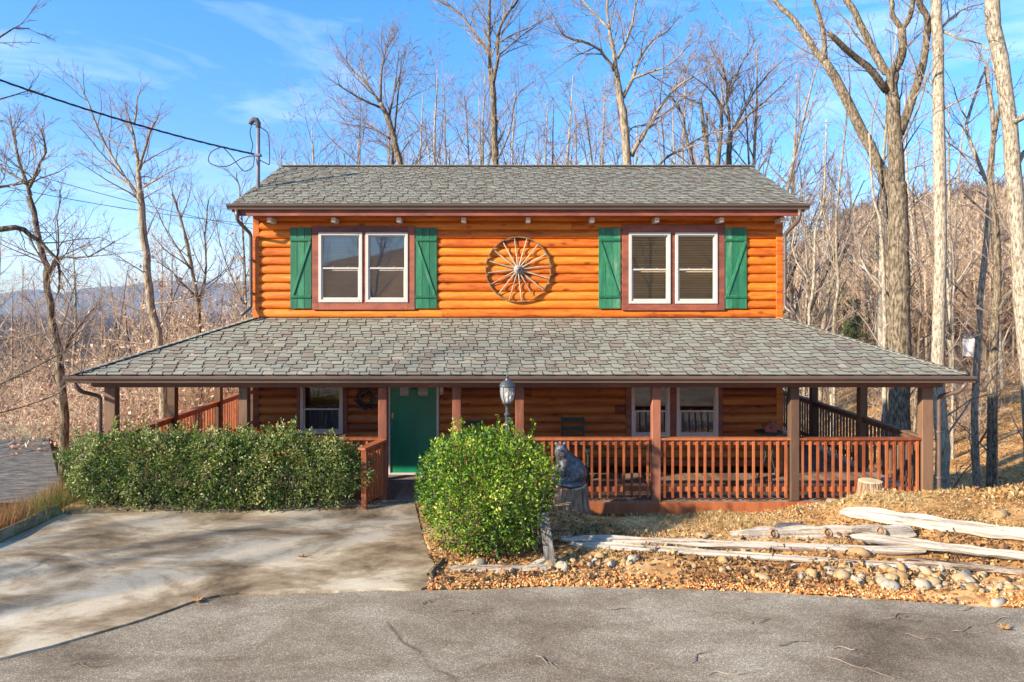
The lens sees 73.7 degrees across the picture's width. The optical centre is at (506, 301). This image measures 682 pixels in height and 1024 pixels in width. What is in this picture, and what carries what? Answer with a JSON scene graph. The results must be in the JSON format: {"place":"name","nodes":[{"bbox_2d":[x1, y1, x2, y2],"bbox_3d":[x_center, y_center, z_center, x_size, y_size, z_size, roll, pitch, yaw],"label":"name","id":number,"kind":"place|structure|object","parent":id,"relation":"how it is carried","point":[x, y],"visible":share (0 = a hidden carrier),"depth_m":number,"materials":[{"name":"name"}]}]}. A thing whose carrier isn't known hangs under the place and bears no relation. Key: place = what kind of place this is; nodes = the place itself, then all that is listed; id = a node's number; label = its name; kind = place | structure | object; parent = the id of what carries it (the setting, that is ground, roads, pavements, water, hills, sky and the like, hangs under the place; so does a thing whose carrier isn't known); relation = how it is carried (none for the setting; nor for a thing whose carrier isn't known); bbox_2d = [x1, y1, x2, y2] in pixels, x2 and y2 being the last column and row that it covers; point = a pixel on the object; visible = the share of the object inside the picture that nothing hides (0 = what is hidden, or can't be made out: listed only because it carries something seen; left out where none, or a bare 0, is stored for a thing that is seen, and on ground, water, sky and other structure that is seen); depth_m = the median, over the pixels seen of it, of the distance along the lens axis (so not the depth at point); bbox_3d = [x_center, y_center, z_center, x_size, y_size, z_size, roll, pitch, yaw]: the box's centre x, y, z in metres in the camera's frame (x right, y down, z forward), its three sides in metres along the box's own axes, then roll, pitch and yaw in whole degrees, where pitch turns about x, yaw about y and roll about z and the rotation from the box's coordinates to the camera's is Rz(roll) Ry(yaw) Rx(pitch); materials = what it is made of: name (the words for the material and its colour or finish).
{"place":"outdoors","nodes":[
{"label":"outdoors","id":0,"kind":"place"},
{"bbox_2d":[0,483,75,529],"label":"ornamental grass","id":1,"kind":"object","parent":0,"point":[8,517],"depth_m":10.79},
{"bbox_2d":[13,482,121,523],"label":"ornamental grass","id":2,"kind":"object","parent":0,"point":[58,498],"depth_m":11.39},
{"bbox_2d":[0,280,252,312],"bbox_3d":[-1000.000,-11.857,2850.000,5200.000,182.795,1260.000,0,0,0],"label":"mountain ridge","id":3,"kind":"structure","parent":0,"point":[156,295],"depth_m":2696.99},
{"bbox_2d":[0,500,434,660],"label":"driveway","id":4,"kind":"structure","parent":0,"point":[67,578],"depth_m":9.23,"materials":[{"name":"concrete"}]},
{"bbox_2d":[0,587,1023,681],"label":"road","id":5,"kind":"structure","parent":0,"point":[580,634],"depth_m":7.16,"materials":[{"name":"asphalt"}]},
{"bbox_2d":[0,308,1023,607],"bbox_3d":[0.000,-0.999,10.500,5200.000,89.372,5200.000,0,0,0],"label":"ground","id":6,"kind":"structure","parent":0,"point":[650,566],"depth_m":10.35,"materials":[{"name":"brown soil"}]},
{"bbox_2d":[0,268,60,421],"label":"bare tree","id":7,"kind":"object","parent":6,"relation":"on","point":[12,380],"visible":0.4,"depth_m":55.47,"materials":[{"name":"brown plant"}]},
{"bbox_2d":[0,505,62,542],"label":"landscape timber","id":8,"kind":"object","parent":6,"relation":"on","point":[7,532],"visible":0.83,"depth_m":10.63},
{"bbox_2d":[0,219,84,417],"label":"bare tree","id":9,"kind":"object","parent":6,"relation":"on","point":[18,316],"visible":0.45,"depth_m":57.77,"materials":[{"name":"brown plant"}]},
{"bbox_2d":[0,260,90,408],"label":"bare tree","id":10,"kind":"object","parent":6,"relation":"on","point":[36,324],"visible":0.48,"depth_m":47.32,"materials":[{"name":"brown plant"}]},
{"bbox_2d":[0,253,91,415],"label":"bare tree","id":11,"kind":"object","parent":6,"relation":"on","point":[19,348],"visible":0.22,"depth_m":57.67,"materials":[{"name":"brown plant"}]},
{"bbox_2d":[0,0,113,413],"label":"bare tree","id":12,"kind":"object","parent":6,"relation":"on","point":[26,231],"visible":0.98,"depth_m":13.16,"materials":[{"name":"brown plant"}]},
{"bbox_2d":[0,424,140,512],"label":"neighbour house","id":13,"kind":"structure","parent":6,"relation":"on","point":[27,469],"depth_m":18.34,"materials":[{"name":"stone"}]},
{"bbox_2d":[1,207,142,407],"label":"bare tree","id":14,"kind":"object","parent":6,"relation":"on","point":[77,339],"visible":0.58,"depth_m":44.24,"materials":[{"name":"brown plant"}]},
{"bbox_2d":[0,95,156,480],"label":"bare tree","id":15,"kind":"object","parent":6,"relation":"on","point":[64,429],"visible":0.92,"depth_m":16.96,"materials":[{"name":"brown plant"}]},
{"bbox_2d":[71,243,135,403],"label":"bare tree","id":16,"kind":"object","parent":6,"relation":"on","point":[101,331],"visible":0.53,"depth_m":57.14,"materials":[{"name":"brown plant"}]},
{"bbox_2d":[0,291,242,423],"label":"thicket","id":17,"kind":"object","parent":6,"relation":"on","point":[79,361],"visible":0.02,"depth_m":31.83,"materials":[{"name":"plant"}]},
{"bbox_2d":[92,249,151,390],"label":"bare tree","id":18,"kind":"object","parent":6,"relation":"on","point":[119,311],"visible":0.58,"depth_m":48.14,"materials":[{"name":"brown plant"}]},
{"bbox_2d":[0,311,248,372],"bbox_3d":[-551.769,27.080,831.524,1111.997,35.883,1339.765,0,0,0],"label":"distant woods","id":19,"kind":"object","parent":6,"relation":"on","point":[111,320],"visible":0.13,"depth_m":729.88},
{"bbox_2d":[29,56,221,436],"bbox_3d":[-10.884,-1.752,20.244,6.309,11.648,3.374,0,0,25],"label":"bare tree","id":20,"kind":"object","parent":6,"relation":"on","point":[138,195],"visible":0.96,"depth_m":20.00,"materials":[{"name":"brown plant"}]},
{"bbox_2d":[0,232,252,461],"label":"undergrowth","id":21,"kind":"object","parent":6,"relation":"on","point":[150,409],"visible":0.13,"depth_m":21.81,"materials":[{"name":"plant"}]},
{"bbox_2d":[113,233,175,401],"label":"bare tree","id":22,"kind":"object","parent":6,"relation":"on","point":[141,310],"visible":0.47,"depth_m":47.55,"materials":[{"name":"brown plant"}]},
{"bbox_2d":[103,198,202,399],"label":"bare tree","id":23,"kind":"object","parent":6,"relation":"on","point":[160,310],"visible":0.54,"depth_m":40.57,"materials":[{"name":"brown plant"}]},
{"bbox_2d":[114,163,247,430],"bbox_3d":[-10.665,-0.263,22.637,3.713,9.460,4.742,0,0,-45],"label":"bare tree","id":24,"kind":"object","parent":6,"relation":"on","point":[188,255],"visible":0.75,"depth_m":22.16,"materials":[{"name":"grey plant"}]},
{"bbox_2d":[64,500,360,513],"bbox_3d":[-4.923,3.526,11.699,4.967,0.154,0.280,0,0,-6],"label":"landscape timber","id":25,"kind":"object","parent":6,"relation":"on","point":[103,509],"visible":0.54,"depth_m":11.52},
{"bbox_2d":[52,414,376,512],"bbox_3d":[-5.010,2.788,11.689,5.627,1.721,1.102,0,0,3],"label":"holly hedge","id":26,"kind":"object","parent":6,"relation":"on","point":[86,473],"visible":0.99,"depth_m":11.53,"materials":[{"name":"green plant"}]},
{"bbox_2d":[197,149,262,318],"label":"bare tree","id":27,"kind":"object","parent":6,"relation":"on","point":[243,252],"visible":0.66,"depth_m":26.06,"materials":[{"name":"brown plant"}]},
{"bbox_2d":[267,53,409,173],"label":"bare tree","id":28,"kind":"object","parent":6,"relation":"on","point":[360,154],"visible":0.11,"depth_m":50.65,"materials":[{"name":"brown plant"}]},
{"bbox_2d":[317,5,438,164],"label":"bare tree","id":29,"kind":"object","parent":6,"relation":"on","point":[393,139],"visible":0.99,"depth_m":31.01,"materials":[{"name":"grey plant"}]},
{"bbox_2d":[356,20,442,164],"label":"bare tree","id":30,"kind":"object","parent":6,"relation":"on","point":[392,155],"visible":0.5,"depth_m":32.79,"materials":[{"name":"brown plant"}]},
{"bbox_2d":[369,44,469,164],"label":"bare tree","id":31,"kind":"object","parent":6,"relation":"on","point":[420,139],"visible":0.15,"depth_m":41.46,"materials":[{"name":"brown plant"}]},
{"bbox_2d":[389,28,478,164],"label":"bare tree","id":32,"kind":"object","parent":6,"relation":"on","point":[435,159],"visible":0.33,"depth_m":44.91,"materials":[{"name":"brown plant"}]},
{"bbox_2d":[399,63,526,164],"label":"bare tree","id":33,"kind":"object","parent":6,"relation":"on","point":[445,139],"visible":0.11,"depth_m":59.15,"materials":[{"name":"grey plant"}]},
{"bbox_2d":[434,34,507,164],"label":"bare tree","id":34,"kind":"object","parent":6,"relation":"on","point":[469,161],"visible":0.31,"depth_m":45.29,"materials":[{"name":"grey plant"}]},
{"bbox_2d":[403,0,572,164],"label":"bare tree","id":35,"kind":"object","parent":6,"relation":"on","point":[494,123],"visible":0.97,"depth_m":29.86,"materials":[{"name":"grey plant"}]},
{"bbox_2d":[413,414,570,560],"bbox_3d":[-0.233,2.655,9.739,2.215,1.940,1.775,0,0,0],"label":"holly bush","id":36,"kind":"object","parent":6,"relation":"on","point":[473,525],"visible":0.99,"depth_m":9.38,"materials":[{"name":"green plant"}]},
{"bbox_2d":[448,564,550,572],"bbox_3d":[-0.095,3.484,8.937,1.349,0.091,0.111,0,0,-2],"label":"split rail","id":37,"kind":"object","parent":6,"relation":"on","point":[481,568],"visible":0.97,"depth_m":8.91,"materials":[{"name":"grey wood"}]},
{"bbox_2d":[499,373,514,527],"bbox_3d":[0.010,2.322,10.600,0.250,2.435,0.250,0,0,0],"label":"lamp post","id":38,"kind":"object","parent":6,"relation":"on","point":[508,384],"visible":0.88,"depth_m":10.56,"materials":[{"name":"black metal"}]},
{"bbox_2d":[478,53,546,164],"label":"bare tree","id":39,"kind":"object","parent":6,"relation":"on","point":[512,137],"visible":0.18,"depth_m":48.88,"materials":[{"name":"grey plant"}]},
{"bbox_2d":[63,165,977,516],"bbox_3d":[0.230,0.360,15.849,15.668,7.359,8.702,0,0,0],"label":"log cabin","id":40,"kind":"object","parent":6,"relation":"on","point":[651,327],"visible":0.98,"depth_m":14.00,"materials":[{"name":"orange wood"}]},
{"bbox_2d":[208,117,269,187],"bbox_3d":[-5.783,-2.923,14.750,1.345,2.125,0.220,0,0,0],"label":"service mast","id":41,"kind":"object","parent":40,"relation":"attached to","point":[257,124],"visible":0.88,"depth_m":14.72,"materials":[{"name":"metal"}]},
{"bbox_2d":[0,79,253,154],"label":"power cable","id":42,"kind":"object","parent":41,"relation":"attached to","point":[44,95],"visible":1,"depth_m":13.18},
{"bbox_2d":[300,387,342,433],"bbox_3d":[-3.794,2.045,14.069,0.867,1.336,0.185,0,0,0],"label":"window","id":43,"kind":"structure","parent":40,"relation":"in","point":[322,419],"depth_m":14.13,"materials":[{"name":"white glass"}]},
{"bbox_2d":[318,232,361,301],"bbox_3d":[-3.408,-0.702,14.040,0.895,1.432,0.126,0,0,0],"label":"window","id":44,"kind":"structure","parent":40,"relation":"in","point":[339,253],"depth_m":14.10,"materials":[{"name":"white plastic"}]},
{"bbox_2d":[366,232,407,301],"bbox_3d":[-2.458,-0.702,14.040,0.867,1.432,0.126,0,0,0],"label":"window","id":45,"kind":"structure","parent":40,"relation":"in","point":[386,252],"depth_m":14.10,"materials":[{"name":"glass"}]},
{"bbox_2d":[391,387,435,471],"bbox_3d":[-1.915,2.476,14.011,0.944,2.068,0.129,0,0,0],"label":"door","id":46,"kind":"structure","parent":40,"relation":"in","point":[413,416],"depth_m":14.03,"materials":[{"name":"green wood"}]},
{"bbox_2d":[485,236,550,301],"bbox_3d":[0.234,-0.661,13.972,1.350,1.350,0.167,0,0,0],"label":"wagon wheel","id":47,"kind":"object","parent":40,"relation":"attached to","point":[517,269],"visible":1,"depth_m":13.99,"materials":[{"name":"brown wood"}]},
{"bbox_2d":[561,417,590,485],"bbox_3d":[1.331,2.927,13.415,0.580,1.221,0.975,0,0,0],"label":"rocking chair","id":48,"kind":"object","parent":40,"relation":"on","point":[574,419],"visible":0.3,"depth_m":13.69,"materials":[{"name":"brown wood"}]},
{"bbox_2d":[629,232,670,303],"bbox_3d":[2.933,-0.688,14.043,0.854,1.460,0.133,0,0,0],"label":"window","id":49,"kind":"structure","parent":40,"relation":"in","point":[659,266],"depth_m":14.09,"materials":[{"name":"white plastic"}]},
{"bbox_2d":[631,387,669,436],"bbox_3d":[2.954,2.079,14.069,0.785,1.404,0.185,0,0,0],"label":"window","id":50,"kind":"structure","parent":40,"relation":"in","point":[640,418],"depth_m":14.00,"materials":[{"name":"white glass"}]},
{"bbox_2d":[675,232,717,303],"bbox_3d":[3.890,-0.688,14.043,0.867,1.460,0.133,0,0,0],"label":"window","id":51,"kind":"structure","parent":40,"relation":"in","point":[680,271],"depth_m":14.09,"materials":[{"name":"white plastic"}]},
{"bbox_2d":[676,387,717,436],"bbox_3d":[3.911,2.079,14.069,0.854,1.404,0.185,0,0,0],"label":"window","id":52,"kind":"structure","parent":40,"relation":"in","point":[690,422],"depth_m":14.05,"materials":[{"name":"white glass"}]},
{"bbox_2d":[477,76,584,164],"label":"bare tree","id":53,"kind":"object","parent":6,"relation":"on","point":[545,145],"visible":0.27,"depth_m":46.76,"materials":[{"name":"grey plant"}]},
{"bbox_2d":[531,512,555,567],"bbox_3d":[0.492,3.251,9.139,0.358,0.822,0.327,0,0,0],"label":"fence post","id":54,"kind":"object","parent":6,"relation":"on","point":[548,549],"visible":0.57,"depth_m":9.11,"materials":[{"name":"grey wood"}]},
{"bbox_2d":[475,28,613,164],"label":"bare tree","id":55,"kind":"object","parent":6,"relation":"on","point":[568,137],"visible":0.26,"depth_m":56.17,"materials":[{"name":"grey plant"}]},
{"bbox_2d":[552,484,591,514],"bbox_3d":[1.061,3.357,11.344,0.808,0.646,0.788,0,0,0],"label":"tree stump","id":56,"kind":"object","parent":6,"relation":"on","point":[577,498],"visible":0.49,"depth_m":11.12,"materials":[{"name":"grey wood"}]},
{"bbox_2d":[552,442,587,488],"bbox_3d":[1.046,2.681,11.325,0.603,0.718,0.560,0,0,0],"label":"statue","id":57,"kind":"object","parent":56,"relation":"on","point":[573,473],"visible":0.94,"depth_m":11.21,"materials":[{"name":"grey stone"}]},
{"bbox_2d":[545,66,614,164],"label":"bare tree","id":58,"kind":"object","parent":6,"relation":"on","point":[589,141],"visible":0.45,"depth_m":44.03,"materials":[{"name":"grey plant"}]},
{"bbox_2d":[564,47,647,164],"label":"bare tree","id":59,"kind":"object","parent":6,"relation":"on","point":[602,160],"visible":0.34,"depth_m":47.12,"materials":[{"name":"grey plant"}]},
{"bbox_2d":[527,0,729,164],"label":"bare tree","id":60,"kind":"object","parent":6,"relation":"on","point":[627,152],"visible":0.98,"depth_m":28.85,"materials":[{"name":"brown plant"}]},
{"bbox_2d":[630,40,710,164],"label":"bare tree","id":61,"kind":"object","parent":6,"relation":"on","point":[664,150],"visible":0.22,"depth_m":45.16,"materials":[{"name":"grey plant"}]},
{"bbox_2d":[648,72,735,164],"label":"bare tree","id":62,"kind":"object","parent":6,"relation":"on","point":[707,153],"visible":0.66,"depth_m":30.91,"materials":[{"name":"grey plant"}]},
{"bbox_2d":[633,67,751,164],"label":"bare tree","id":63,"kind":"object","parent":6,"relation":"on","point":[689,146],"visible":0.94,"depth_m":29.31,"materials":[{"name":"grey plant"}]},
{"bbox_2d":[418,486,1023,594],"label":"leaf litter","id":64,"kind":"object","parent":6,"relation":"on","point":[787,581],"visible":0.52,"depth_m":9.31,"materials":[{"name":"orange plant"}]},
{"bbox_2d":[427,560,1023,608],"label":"gravel","id":65,"kind":"structure","parent":6,"relation":"on","point":[799,590],"depth_m":8.49,"materials":[{"name":"gravel"}]},
{"bbox_2d":[654,1,799,194],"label":"bare tree","id":66,"kind":"object","parent":6,"relation":"on","point":[695,159],"visible":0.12,"depth_m":39.75,"materials":[{"name":"grey plant"}]},
{"bbox_2d":[697,37,765,164],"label":"bare tree","id":67,"kind":"object","parent":6,"relation":"on","point":[718,157],"visible":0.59,"depth_m":32.96,"materials":[{"name":"brown plant"}]},
{"bbox_2d":[657,7,819,164],"bbox_3d":[10.655,-9.167,32.272,8.066,9.562,5.407,0,0,0],"label":"bare tree","id":68,"kind":"object","parent":6,"relation":"on","point":[729,150],"visible":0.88,"depth_m":31.88,"materials":[{"name":"brown plant"}]},
{"bbox_2d":[559,535,926,554],"bbox_3d":[3.223,3.411,9.539,4.998,0.156,0.152,0,0,6],"label":"split rail","id":69,"kind":"object","parent":6,"relation":"on","point":[767,545],"visible":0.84,"depth_m":9.51,"materials":[{"name":"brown wood"}]},
{"bbox_2d":[567,542,918,567],"bbox_3d":[3.114,3.437,9.276,4.576,0.107,0.132,0,0,10],"label":"split rail","id":70,"kind":"object","parent":6,"relation":"on","point":[689,551],"visible":0.96,"depth_m":9.29,"materials":[{"name":"grey wood"}]},
{"bbox_2d":[695,2,831,326],"bbox_3d":[10.810,-2.266,33.656,5.363,25.516,8.561,0,0,-29],"label":"bare tree","id":71,"kind":"object","parent":6,"relation":"on","point":[748,141],"visible":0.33,"depth_m":32.84,"materials":[{"name":"grey plant"}]},
{"bbox_2d":[696,32,850,319],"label":"bare tree","id":72,"kind":"object","parent":6,"relation":"on","point":[787,218],"visible":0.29,"depth_m":47.12,"materials":[{"name":"grey plant"}]},
{"bbox_2d":[569,487,1023,557],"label":"dry grass","id":73,"kind":"structure","parent":6,"relation":"on","point":[690,514],"depth_m":10.57,"materials":[{"name":"plant"}]},
{"bbox_2d":[765,13,854,313],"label":"bare tree","id":74,"kind":"object","parent":6,"relation":"on","point":[797,141],"visible":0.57,"depth_m":45.40,"materials":[{"name":"grey plant"}]},
{"bbox_2d":[735,37,887,419],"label":"bare tree","id":75,"kind":"object","parent":6,"relation":"on","point":[789,298],"visible":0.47,"depth_m":50.88,"materials":[{"name":"grey plant"}]},
{"bbox_2d":[730,524,916,540],"bbox_3d":[4.552,3.348,9.869,2.610,0.234,0.272,-2,0,3],"label":"split rail","id":76,"kind":"object","parent":6,"relation":"on","point":[828,531],"visible":0.88,"depth_m":9.81,"materials":[{"name":"brown wood"}]},
{"bbox_2d":[783,141,866,396],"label":"bare tree","id":77,"kind":"object","parent":6,"relation":"on","point":[805,311],"visible":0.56,"depth_m":31.47,"materials":[{"name":"grey plant"}]},
{"bbox_2d":[787,161,869,395],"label":"bare tree","id":78,"kind":"object","parent":6,"relation":"on","point":[829,276],"visible":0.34,"depth_m":59.04,"materials":[{"name":"grey plant"}]},
{"bbox_2d":[787,105,874,388],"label":"bare tree","id":79,"kind":"object","parent":6,"relation":"on","point":[809,308],"visible":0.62,"depth_m":30.00,"materials":[{"name":"grey plant"}]},
{"bbox_2d":[739,0,931,423],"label":"bare tree","id":80,"kind":"object","parent":6,"relation":"on","point":[852,112],"visible":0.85,"depth_m":26.71,"materials":[{"name":"grey plant"}]},
{"bbox_2d":[786,57,884,436],"bbox_3d":[13.781,-0.834,28.974,3.257,18.762,3.689,0,0,0],"label":"bare tree","id":81,"kind":"object","parent":6,"relation":"on","point":[836,265],"visible":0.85,"depth_m":28.49,"materials":[{"name":"grey plant"}]},
{"bbox_2d":[793,154,884,401],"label":"bare tree","id":82,"kind":"object","parent":6,"relation":"on","point":[820,389],"visible":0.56,"depth_m":34.48,"materials":[{"name":"brown plant"}]},
{"bbox_2d":[838,294,872,343],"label":"pine tree","id":83,"kind":"object","parent":6,"relation":"on","point":[854,327],"visible":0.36,"depth_m":61.79,"materials":[{"name":"green plant"}]},
{"bbox_2d":[835,119,933,476],"bbox_3d":[14.573,0.431,26.647,3.055,14.882,4.670,0,0,0],"label":"bare tree","id":84,"kind":"object","parent":6,"relation":"on","point":[883,290],"visible":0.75,"depth_m":26.24,"materials":[{"name":"grey plant"}]},
{"bbox_2d":[844,167,925,391],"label":"bare tree","id":85,"kind":"object","parent":6,"relation":"on","point":[867,307],"visible":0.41,"depth_m":55.13,"materials":[{"name":"brown plant"}]},
{"bbox_2d":[793,0,989,483],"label":"bare tree","id":86,"kind":"object","parent":6,"relation":"on","point":[899,282],"visible":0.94,"depth_m":25.25,"materials":[{"name":"grey plant"}]},
{"bbox_2d":[798,0,985,399],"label":"bare tree","id":87,"kind":"object","parent":6,"relation":"on","point":[879,318],"visible":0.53,"depth_m":48.70,"materials":[{"name":"brown plant"}]},
{"bbox_2d":[783,269,1020,438],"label":"saplings","id":88,"kind":"object","parent":6,"relation":"on","point":[967,393],"visible":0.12,"depth_m":47.42,"materials":[{"name":"brown plant"}]},
{"bbox_2d":[783,183,1023,400],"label":"woods","id":89,"kind":"object","parent":6,"relation":"on","point":[960,297],"visible":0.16,"depth_m":67.34,"materials":[{"name":"plant"}]},
{"bbox_2d":[783,337,1023,499],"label":"hillside leaf litter","id":90,"kind":"object","parent":6,"relation":"on","point":[999,491],"visible":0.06,"depth_m":31.94,"materials":[{"name":"brown plant"}]},
{"bbox_2d":[787,173,1023,262],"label":"ridge woods","id":91,"kind":"object","parent":6,"relation":"on","point":[1002,182],"depth_m":153.40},
{"bbox_2d":[864,70,978,350],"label":"bare tree","id":92,"kind":"object","parent":6,"relation":"on","point":[908,183],"visible":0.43,"depth_m":69.37,"materials":[{"name":"brown plant"}]},
{"bbox_2d":[858,173,988,485],"bbox_3d":[17.092,2.142,28.518,3.724,15.038,3.937,0,0,0],"label":"bare tree","id":93,"kind":"object","parent":6,"relation":"on","point":[914,416],"visible":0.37,"depth_m":28.45,"materials":[{"name":"brown plant"}]},
{"bbox_2d":[839,507,1023,540],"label":"split rail","id":94,"kind":"object","parent":6,"relation":"on","point":[915,520],"visible":0.98,"depth_m":9.90,"materials":[{"name":"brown wood"}]},
{"bbox_2d":[849,532,1023,559],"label":"split rail","id":95,"kind":"object","parent":6,"relation":"on","point":[877,538],"visible":0.99,"depth_m":9.22,"materials":[{"name":"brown wood"}]},
{"bbox_2d":[874,0,1021,490],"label":"bare tree","id":96,"kind":"object","parent":6,"relation":"on","point":[940,185],"visible":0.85,"depth_m":24.33,"materials":[{"name":"grey plant"}]},
{"bbox_2d":[906,76,1007,398],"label":"bare tree","id":97,"kind":"object","parent":6,"relation":"on","point":[949,277],"visible":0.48,"depth_m":46.98,"materials":[{"name":"brown plant"}]},
{"bbox_2d":[907,100,1010,458],"bbox_3d":[22.306,0.022,33.413,4.384,19.747,5.796,0,0,-40],"label":"bare tree","id":98,"kind":"object","parent":6,"relation":"on","point":[954,248],"visible":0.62,"depth_m":33.01,"materials":[{"name":"brown plant"}]},
{"bbox_2d":[896,558,1023,575],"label":"split rail","id":99,"kind":"object","parent":6,"relation":"on","point":[953,565],"visible":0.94,"depth_m":8.83,"materials":[{"name":"brown wood"}]},
{"bbox_2d":[913,11,1023,488],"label":"bare tree","id":100,"kind":"object","parent":6,"relation":"on","point":[976,473],"visible":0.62,"depth_m":25.94,"materials":[{"name":"grey plant"}]},
{"bbox_2d":[932,71,1023,486],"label":"bare tree","id":101,"kind":"object","parent":6,"relation":"on","point":[996,309],"visible":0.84,"depth_m":24.90,"materials":[{"name":"grey plant"}]},
{"bbox_2d":[953,146,1014,388],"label":"bare tree","id":102,"kind":"object","parent":6,"relation":"on","point":[1008,330],"visible":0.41,"depth_m":50.11,"materials":[{"name":"brown plant"}]},
{"bbox_2d":[964,0,1023,452],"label":"bare tree","id":103,"kind":"object","parent":6,"relation":"on","point":[1013,156],"visible":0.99,"depth_m":23.36,"materials":[{"name":"grey plant"}]},
{"bbox_2d":[0,0,1023,293],"label":"sky","id":104,"kind":"structure","parent":0,"point":[221,65],"materials":[{"name":"blue"}]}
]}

